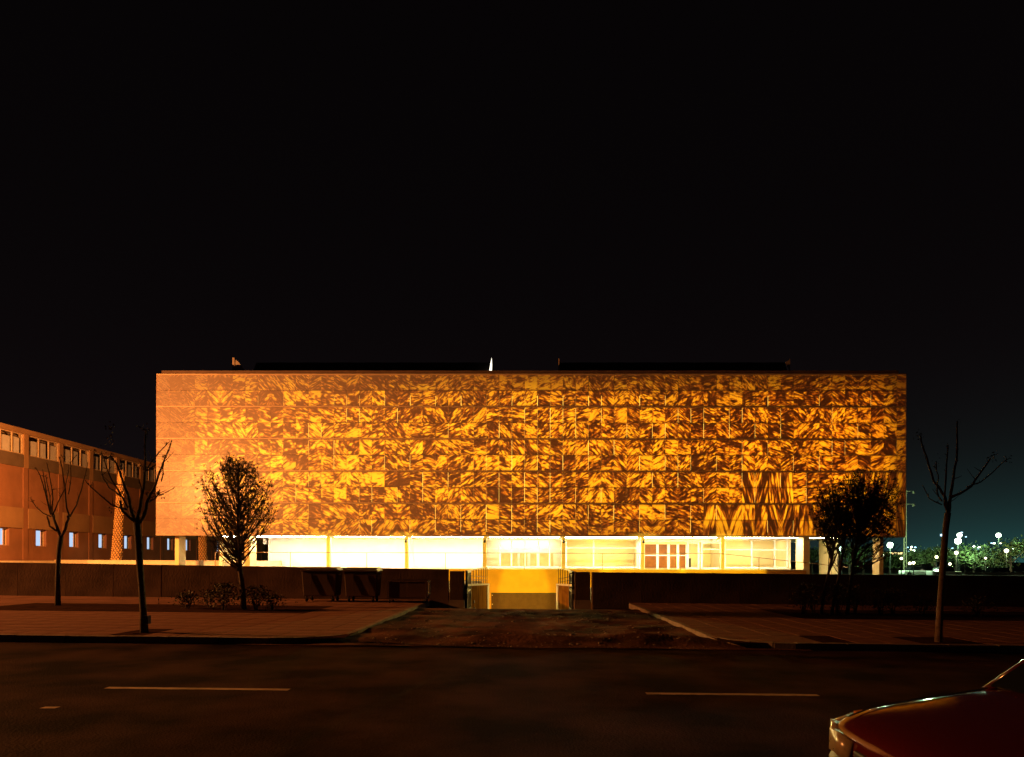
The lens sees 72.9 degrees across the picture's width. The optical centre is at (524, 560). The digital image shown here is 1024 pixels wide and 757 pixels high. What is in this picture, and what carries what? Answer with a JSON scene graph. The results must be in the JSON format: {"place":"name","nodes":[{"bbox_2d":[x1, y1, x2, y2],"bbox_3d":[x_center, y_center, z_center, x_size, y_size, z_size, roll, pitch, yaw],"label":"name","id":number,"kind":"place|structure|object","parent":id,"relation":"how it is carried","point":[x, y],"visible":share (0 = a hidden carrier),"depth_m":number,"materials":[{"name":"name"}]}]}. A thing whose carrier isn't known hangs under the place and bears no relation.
{"place":"outdoors","nodes":[
{"label":"outdoors","id":0,"kind":"place"},
{"bbox_2d":[0,595,430,638],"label":"sidewalk","id":1,"kind":"structure","parent":0,"point":[80,615],"depth_m":18.27,"materials":[{"name":"concrete"}]},
{"bbox_2d":[30,454,88,605],"bbox_3d":[-14.790,-0.982,22.017,1.653,4.863,0.755,0,0,0],"label":"street tree","id":2,"kind":"object","parent":1,"relation":"on","point":[58,566],"visible":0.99,"depth_m":21.95,"materials":[{"name":"brown plant"}]},
{"bbox_2d":[85,421,173,632],"bbox_3d":[-8.082,-0.692,14.341,1.787,4.448,0.870,0,0,0],"label":"street tree","id":3,"kind":"object","parent":1,"relation":"on","point":[137,520],"visible":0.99,"depth_m":14.36,"materials":[{"name":"brown plant"}]},
{"bbox_2d":[140,615,150,623],"bbox_3d":[-7.820,1.216,14.300,0.180,0.170,0.120,0,0,0],"label":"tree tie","id":4,"kind":"object","parent":3,"relation":"attached to","point":[146,619],"visible":1,"depth_m":14.24,"materials":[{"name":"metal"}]},
{"bbox_2d":[158,590,211,608],"bbox_3d":[-10.409,1.182,21.160,1.458,0.629,1.046,0,0,0],"label":"shrub","id":5,"kind":"object","parent":1,"relation":"on","point":[185,595],"visible":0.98,"depth_m":21.13,"materials":[{"name":"green plant"}]},
{"bbox_2d":[196,589,225,607],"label":"shrub","id":6,"kind":"object","parent":1,"relation":"on","point":[210,603],"visible":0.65,"depth_m":21.76,"materials":[{"name":"green plant"}]},
{"bbox_2d":[196,581,249,609],"bbox_3d":[-8.954,1.061,20.776,1.372,0.896,1.352,0,0,31],"label":"shrub","id":7,"kind":"object","parent":1,"relation":"on","point":[224,590],"visible":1,"depth_m":20.71,"materials":[{"name":"green plant"}]},
{"bbox_2d":[0,562,448,607],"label":"boundary wall","id":8,"kind":"structure","parent":1,"relation":"on","point":[76,579],"depth_m":27.00,"materials":[{"name":"concrete"}]},
{"bbox_2d":[192,450,279,608],"bbox_3d":[-8.738,-0.939,20.979,2.609,4.816,2.499,0,0,0],"label":"deciduous tree","id":9,"kind":"object","parent":1,"relation":"on","point":[238,527],"visible":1,"depth_m":20.82,"materials":[{"name":"brown plant"}]},
{"bbox_2d":[237,584,273,609],"bbox_3d":[-8.141,1.117,21.056,1.160,0.804,1.102,0,0,19],"label":"shrub","id":10,"kind":"object","parent":1,"relation":"on","point":[252,589],"visible":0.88,"depth_m":21.03,"materials":[{"name":"green plant"}]},
{"bbox_2d":[255,592,297,609],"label":"shrub","id":11,"kind":"object","parent":1,"relation":"on","point":[271,606],"visible":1,"depth_m":20.86,"materials":[{"name":"green plant"}]},
{"bbox_2d":[300,567,342,601],"bbox_3d":[-7.422,0.861,25.500,1.370,1.263,0.980,0,0,0],"label":"wheeled bin","id":12,"kind":"object","parent":1,"relation":"on","point":[320,581],"visible":0.99,"depth_m":25.08,"materials":[{"name":"plastic"}]},
{"bbox_2d":[343,567,382,601],"bbox_3d":[-5.923,0.876,25.500,1.300,1.263,0.980,0,0,0],"label":"wheeled bin","id":13,"kind":"object","parent":1,"relation":"on","point":[362,581],"visible":0.99,"depth_m":25.08,"materials":[{"name":"plastic"}]},
{"bbox_2d":[387,579,430,602],"bbox_3d":[-4.187,1.109,25.200,1.468,0.827,0.830,0,0,0],"label":"large waste container","id":14,"kind":"object","parent":1,"relation":"on","point":[406,590],"visible":0.99,"depth_m":24.87,"materials":[{"name":"plastic"}]},
{"bbox_2d":[0,642,1023,756],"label":"road","id":15,"kind":"structure","parent":0,"point":[61,699],"depth_m":8.56,"materials":[{"name":"grey asphalt"}]},
{"bbox_2d":[0,601,1023,652],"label":"kerb","id":16,"kind":"structure","parent":15,"relation":"on","point":[275,640],"depth_m":13.60,"materials":[{"name":"concrete"}]},
{"bbox_2d":[829,659,1023,756],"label":"car","id":17,"kind":"object","parent":15,"relation":"on","point":[988,721],"visible":1,"depth_m":4.07,"materials":[{"name":"red paint"}]},
{"bbox_2d":[0,0,1023,561],"label":"sky","id":18,"kind":"structure","parent":0,"point":[186,185],"materials":[{"name":"black"}]},
{"bbox_2d":[449,581,590,599],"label":"yard","id":19,"kind":"structure","parent":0,"point":[480,581],"depth_m":37.67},
{"bbox_2d":[0,560,282,566],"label":"parapet wall","id":20,"kind":"structure","parent":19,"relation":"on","point":[210,563],"depth_m":69.50,"materials":[{"name":"concrete"}]},
{"bbox_2d":[110,468,124,559],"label":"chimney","id":21,"kind":"object","parent":20,"relation":"on","point":[117,545],"visible":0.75,"depth_m":69.71,"materials":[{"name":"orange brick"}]},
{"bbox_2d":[236,608,811,650],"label":"driveway","id":22,"kind":"structure","parent":0,"point":[646,628],"depth_m":15.97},
{"bbox_2d":[372,610,704,648],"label":"loose stones","id":23,"kind":"object","parent":22,"relation":"on","point":[514,630],"visible":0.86,"depth_m":15.45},
{"bbox_2d":[631,603,1023,647],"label":"sidewalk","id":24,"kind":"structure","parent":0,"point":[789,623],"depth_m":18.26,"materials":[{"name":"concrete"}]},
{"bbox_2d":[776,581,821,613],"bbox_3d":[8.617,1.147,21.620,1.148,1.096,1.314,0,0,-25],"label":"shrub","id":25,"kind":"object","parent":24,"relation":"on","point":[805,588],"visible":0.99,"depth_m":21.55,"materials":[{"name":"green plant"}]},
{"bbox_2d":[591,572,1023,608],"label":"boundary wall","id":26,"kind":"structure","parent":24,"relation":"on","point":[616,590],"depth_m":26.55,"materials":[{"name":"concrete"}]},
{"bbox_2d":[793,583,830,613],"bbox_3d":[9.167,1.192,21.861,1.256,1.014,1.306,0,0,-41],"label":"shrub","id":27,"kind":"object","parent":24,"relation":"on","point":[815,599],"visible":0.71,"depth_m":21.91,"materials":[{"name":"green plant"}]},
{"bbox_2d":[818,582,859,614],"bbox_3d":[9.769,1.183,21.626,1.262,1.046,1.203,0,0,0],"label":"shrub","id":28,"kind":"object","parent":24,"relation":"on","point":[837,607],"visible":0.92,"depth_m":21.55,"materials":[{"name":"green plant"}]},
{"bbox_2d":[840,585,874,613],"bbox_3d":[10.353,1.230,21.874,1.208,0.964,1.113,0,0,38],"label":"shrub","id":29,"kind":"object","parent":24,"relation":"on","point":[858,601],"visible":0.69,"depth_m":21.83,"materials":[{"name":"green plant"}]},
{"bbox_2d":[808,467,909,614],"bbox_3d":[10.203,-0.652,21.489,2.917,4.695,2.482,0,0,0],"label":"deciduous tree","id":30,"kind":"object","parent":24,"relation":"on","point":[873,502],"visible":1,"depth_m":21.27,"materials":[{"name":"plant"}]},
{"bbox_2d":[913,421,1011,641],"bbox_3d":[8.972,-0.618,14.109,1.758,4.633,0.856,0,0,0],"label":"street tree","id":31,"kind":"object","parent":24,"relation":"on","point":[941,582],"visible":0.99,"depth_m":14.15,"materials":[{"name":"brown plant"}]},
{"bbox_2d":[956,595,997,614],"bbox_3d":[14.339,1.408,21.899,1.083,0.694,1.173,0,0,-44],"label":"shrub","id":32,"kind":"object","parent":24,"relation":"on","point":[975,604],"visible":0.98,"depth_m":21.89,"materials":[{"name":"green plant"}]},
{"bbox_2d":[791,562,1023,574],"bbox_3d":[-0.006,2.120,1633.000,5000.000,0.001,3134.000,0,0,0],"label":"ground","id":33,"kind":"structure","parent":0,"point":[1015,568],"depth_m":210.83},
{"bbox_2d":[0,422,267,560],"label":"brick building","id":34,"kind":"structure","parent":33,"relation":"on","point":[27,533],"depth_m":71.88,"materials":[{"name":"orange brick"}]},
{"bbox_2d":[0,528,6,544],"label":"window","id":35,"kind":"structure","parent":34,"relation":"in","point":[3,531],"depth_m":62.96,"materials":[{"name":"white glass"}]},
{"bbox_2d":[0,428,22,453],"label":"window","id":36,"kind":"structure","parent":34,"relation":"in","point":[4,439],"depth_m":63.61,"materials":[{"name":"beige glass"}]},
{"bbox_2d":[36,530,43,546],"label":"window","id":37,"kind":"structure","parent":34,"relation":"in","point":[39,533],"depth_m":67.78,"materials":[{"name":"glass"}]},
{"bbox_2d":[29,436,57,461],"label":"window","id":38,"kind":"structure","parent":34,"relation":"in","point":[36,449],"depth_m":67.80,"materials":[{"name":"beige glass"}]},
{"bbox_2d":[69,532,75,546],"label":"window","id":39,"kind":"structure","parent":34,"relation":"in","point":[72,535],"depth_m":72.68,"materials":[{"name":"white glass"}]},
{"bbox_2d":[63,444,88,467],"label":"window","id":40,"kind":"structure","parent":34,"relation":"in","point":[83,458],"depth_m":72.96,"materials":[{"name":"beige glass"}]},
{"bbox_2d":[99,534,103,547],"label":"window","id":41,"kind":"structure","parent":34,"relation":"in","point":[101,536],"depth_m":77.67,"materials":[{"name":"white glass"}]},
{"bbox_2d":[93,452,115,473],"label":"window","id":42,"kind":"structure","parent":34,"relation":"in","point":[109,463],"depth_m":77.93,"materials":[{"name":"beige glass"}]},
{"bbox_2d":[124,535,128,548],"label":"window","id":43,"kind":"structure","parent":34,"relation":"in","point":[126,538],"depth_m":82.56,"materials":[{"name":"white glass"}]},
{"bbox_2d":[120,459,139,478],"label":"window","id":44,"kind":"structure","parent":34,"relation":"in","point":[127,467],"depth_m":82.76,"materials":[{"name":"beige glass"}]},
{"bbox_2d":[147,537,150,549],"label":"window","id":45,"kind":"structure","parent":34,"relation":"in","point":[148,538],"depth_m":87.45,"materials":[{"name":"white glass"}]},
{"bbox_2d":[143,464,155,481],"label":"window","id":46,"kind":"structure","parent":34,"relation":"in","point":[150,473],"depth_m":87.44,"materials":[{"name":"beige glass"}]},
{"bbox_2d":[167,538,170,549],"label":"window","id":47,"kind":"structure","parent":34,"relation":"in","point":[168,539],"depth_m":92.36,"materials":[{"name":"white glass"}]},
{"bbox_2d":[186,539,188,550],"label":"window","id":48,"kind":"structure","parent":34,"relation":"in","point":[187,540],"depth_m":97.38,"materials":[{"name":"white glass"}]},
{"bbox_2d":[198,536,206,560],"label":"palm tree","id":49,"kind":"object","parent":33,"relation":"on","point":[202,547],"visible":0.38,"depth_m":79.70,"materials":[{"name":"brown plant"}]},
{"bbox_2d":[156,357,905,608],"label":"museum building","id":50,"kind":"structure","parent":33,"relation":"on","point":[522,486],"depth_m":65.03,"materials":[{"name":"stone"}]},
{"bbox_2d":[491,593,555,608],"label":"garage door","id":51,"kind":"structure","parent":50,"relation":"in","point":[498,600],"depth_m":65.86,"materials":[{"name":"metal"}]},
{"bbox_2d":[487,538,561,567],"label":"window","id":52,"kind":"structure","parent":50,"relation":"in","point":[499,539],"depth_m":70.00,"materials":[{"name":"white metal"}]},
{"bbox_2d":[565,538,637,567],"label":"window","id":53,"kind":"structure","parent":50,"relation":"in","point":[566,539],"depth_m":69.93,"materials":[{"name":"white metal"}]},
{"bbox_2d":[644,542,656,568],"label":"door","id":54,"kind":"structure","parent":50,"relation":"in","point":[650,560],"depth_m":69.93,"materials":[{"name":"beige paint"}]},
{"bbox_2d":[657,542,667,568],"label":"door","id":55,"kind":"structure","parent":50,"relation":"in","point":[662,559],"depth_m":69.91,"materials":[{"name":"beige paint"}]},
{"bbox_2d":[668,542,677,568],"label":"door","id":56,"kind":"structure","parent":50,"relation":"in","point":[673,546],"depth_m":69.90,"materials":[{"name":"beige paint"}]},
{"bbox_2d":[678,542,686,568],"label":"door","id":57,"kind":"structure","parent":50,"relation":"in","point":[682,546],"depth_m":69.90,"materials":[{"name":"beige paint"}]},
{"bbox_2d":[687,542,699,568],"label":"door","id":58,"kind":"structure","parent":50,"relation":"in","point":[688,543],"depth_m":69.83,"materials":[{"name":"clear glass"}]},
{"bbox_2d":[701,542,719,568],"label":"window","id":59,"kind":"structure","parent":50,"relation":"in","point":[702,543],"depth_m":69.81,"materials":[{"name":"white metal"}]},
{"bbox_2d":[725,539,787,568],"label":"window","id":60,"kind":"structure","parent":50,"relation":"in","point":[775,540],"depth_m":69.76,"materials":[{"name":"white metal"}]},
{"bbox_2d":[795,546,818,573],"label":"park tree","id":61,"kind":"object","parent":33,"relation":"on","point":[814,554],"visible":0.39,"depth_m":111.24,"materials":[{"name":"green plant"}]},
{"bbox_2d":[838,544,868,573],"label":"park tree","id":62,"kind":"object","parent":33,"relation":"on","point":[848,562],"visible":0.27,"depth_m":107.76,"materials":[{"name":"green plant"}]},
{"bbox_2d":[847,543,872,573],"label":"park tree","id":63,"kind":"object","parent":33,"relation":"on","point":[864,554],"visible":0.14,"depth_m":114.34,"materials":[{"name":"green plant"}]},
{"bbox_2d":[871,551,899,573],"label":"park tree","id":64,"kind":"object","parent":33,"relation":"on","point":[886,562],"visible":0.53,"depth_m":117.13,"materials":[{"name":"green plant"}]},
{"bbox_2d":[871,551,905,569],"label":"kiosk","id":65,"kind":"object","parent":33,"relation":"on","point":[887,568],"visible":0.23,"depth_m":170.00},
{"bbox_2d":[887,542,892,574],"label":"park lamp","id":66,"kind":"object","parent":33,"relation":"on","point":[889,544],"visible":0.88,"depth_m":99.94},
{"bbox_2d":[888,551,926,566],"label":"park tree","id":67,"kind":"object","parent":33,"relation":"on","point":[911,557],"visible":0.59,"depth_m":111.04,"materials":[{"name":"green plant"}]},
{"bbox_2d":[903,490,914,574],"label":"lattice mast","id":68,"kind":"object","parent":33,"relation":"on","point":[904,560],"visible":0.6,"depth_m":104.96,"materials":[{"name":"metal"}]},
{"bbox_2d":[899,567,925,574],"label":"parked car","id":69,"kind":"object","parent":33,"relation":"on","point":[920,570],"visible":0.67,"depth_m":99.32,"materials":[{"name":"grey metal"}]},
{"bbox_2d":[905,546,937,566],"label":"park tree","id":70,"kind":"object","parent":33,"relation":"on","point":[919,564],"visible":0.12,"depth_m":121.72,"materials":[{"name":"green plant"}]},
{"bbox_2d":[914,559,939,570],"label":"park tree","id":71,"kind":"object","parent":33,"relation":"on","point":[927,565],"visible":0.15,"depth_m":134.61,"materials":[{"name":"green plant"}]},
{"bbox_2d":[914,545,950,568],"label":"park tree","id":72,"kind":"object","parent":33,"relation":"on","point":[930,554],"visible":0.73,"depth_m":103.67,"materials":[{"name":"green plant"}]},
{"bbox_2d":[926,567,961,574],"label":"parked car","id":73,"kind":"object","parent":33,"relation":"on","point":[949,571],"visible":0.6,"depth_m":92.28,"materials":[{"name":"white metal"}]},
{"bbox_2d":[954,538,960,570],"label":"park lamp","id":74,"kind":"object","parent":33,"relation":"on","point":[957,541],"visible":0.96,"depth_m":107.82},
{"bbox_2d":[947,547,971,570],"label":"park tree","id":75,"kind":"object","parent":33,"relation":"on","point":[953,562],"visible":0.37,"depth_m":123.80,"materials":[{"name":"green plant"}]},
{"bbox_2d":[957,533,961,570],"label":"park lamp","id":76,"kind":"object","parent":33,"relation":"on","point":[959,534],"visible":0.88,"depth_m":117.93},
{"bbox_2d":[951,557,969,572],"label":"park tree","id":77,"kind":"object","parent":33,"relation":"on","point":[962,565],"visible":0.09,"depth_m":130.03,"materials":[{"name":"green plant"}]},
{"bbox_2d":[947,541,991,571],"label":"park tree","id":78,"kind":"object","parent":33,"relation":"on","point":[965,557],"visible":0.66,"depth_m":110.27,"materials":[{"name":"green plant"}]},
{"bbox_2d":[965,549,1014,569],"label":"park tree","id":79,"kind":"object","parent":33,"relation":"on","point":[989,563],"visible":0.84,"depth_m":105.78,"materials":[{"name":"green plant"}]},
{"bbox_2d":[980,557,1013,567],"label":"park tree","id":80,"kind":"object","parent":33,"relation":"on","point":[1001,565],"visible":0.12,"depth_m":124.17,"materials":[{"name":"plant"}]},
{"bbox_2d":[985,568,1010,575],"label":"parked car","id":81,"kind":"object","parent":33,"relation":"on","point":[997,570],"visible":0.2,"depth_m":83.35,"materials":[{"name":"black metal"}]},
{"bbox_2d":[996,533,1000,567],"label":"park lamp","id":82,"kind":"object","parent":33,"relation":"on","point":[998,535],"visible":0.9,"depth_m":111.94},
{"bbox_2d":[979,535,1023,571],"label":"park tree","id":83,"kind":"object","parent":33,"relation":"on","point":[1015,546],"visible":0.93,"depth_m":103.87,"materials":[{"name":"green plant"}]},
{"bbox_2d":[1004,549,1008,567],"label":"park lamp","id":84,"kind":"object","parent":33,"relation":"on","point":[1006,550],"visible":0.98,"depth_m":99.95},
{"bbox_2d":[891,574,1023,575],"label":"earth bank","id":85,"kind":"structure","parent":0,"point":[991,575],"depth_m":64.89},
{"label":"verge","id":86,"kind":"structure","parent":0,"visible":0},
{"bbox_2d":[449,571,464,607],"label":"gate pillar","id":87,"kind":"structure","parent":86,"relation":"on","point":[457,583],"depth_m":26.94,"materials":[{"name":"concrete"}]},
{"bbox_2d":[574,572,590,608],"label":"gate pillar","id":88,"kind":"structure","parent":86,"relation":"on","point":[582,600],"depth_m":27.10,"materials":[{"name":"concrete"}]},
{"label":"ramp","id":89,"kind":"structure","parent":0,"visible":0},
{"bbox_2d":[464,583,489,608],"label":"ramp wall","id":90,"kind":"structure","parent":89,"relation":"on","point":[479,596],"depth_m":35.71,"materials":[{"name":"stone"}]},
{"bbox_2d":[464,571,470,607],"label":"metal gate","id":91,"kind":"structure","parent":90,"relation":"attached to","point":[467,591],"depth_m":28.10,"materials":[{"name":"metal"}]},
{"bbox_2d":[465,567,486,583],"bbox_3d":[-2.390,0.940,36.650,0.065,1.064,16.300,0,0,0],"label":"fence","id":92,"kind":"object","parent":90,"relation":"on","point":[478,576],"visible":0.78,"depth_m":36.63,"materials":[{"name":"metal"}]},
{"bbox_2d":[556,584,574,608],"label":"ramp wall","id":93,"kind":"structure","parent":89,"relation":"on","point":[562,596],"depth_m":35.24,"materials":[{"name":"stone"}]},
{"bbox_2d":[558,568,574,583],"bbox_3d":[2.060,0.895,34.900,0.065,0.948,12.800,0,0,0],"label":"fence","id":94,"kind":"object","parent":93,"relation":"on","point":[562,581],"visible":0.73,"depth_m":36.98,"materials":[{"name":"metal"}]},
{"bbox_2d":[569,571,574,608],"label":"metal gate","id":95,"kind":"structure","parent":93,"relation":"attached to","point":[571,591],"depth_m":28.10,"materials":[{"name":"metal"}]}
]}

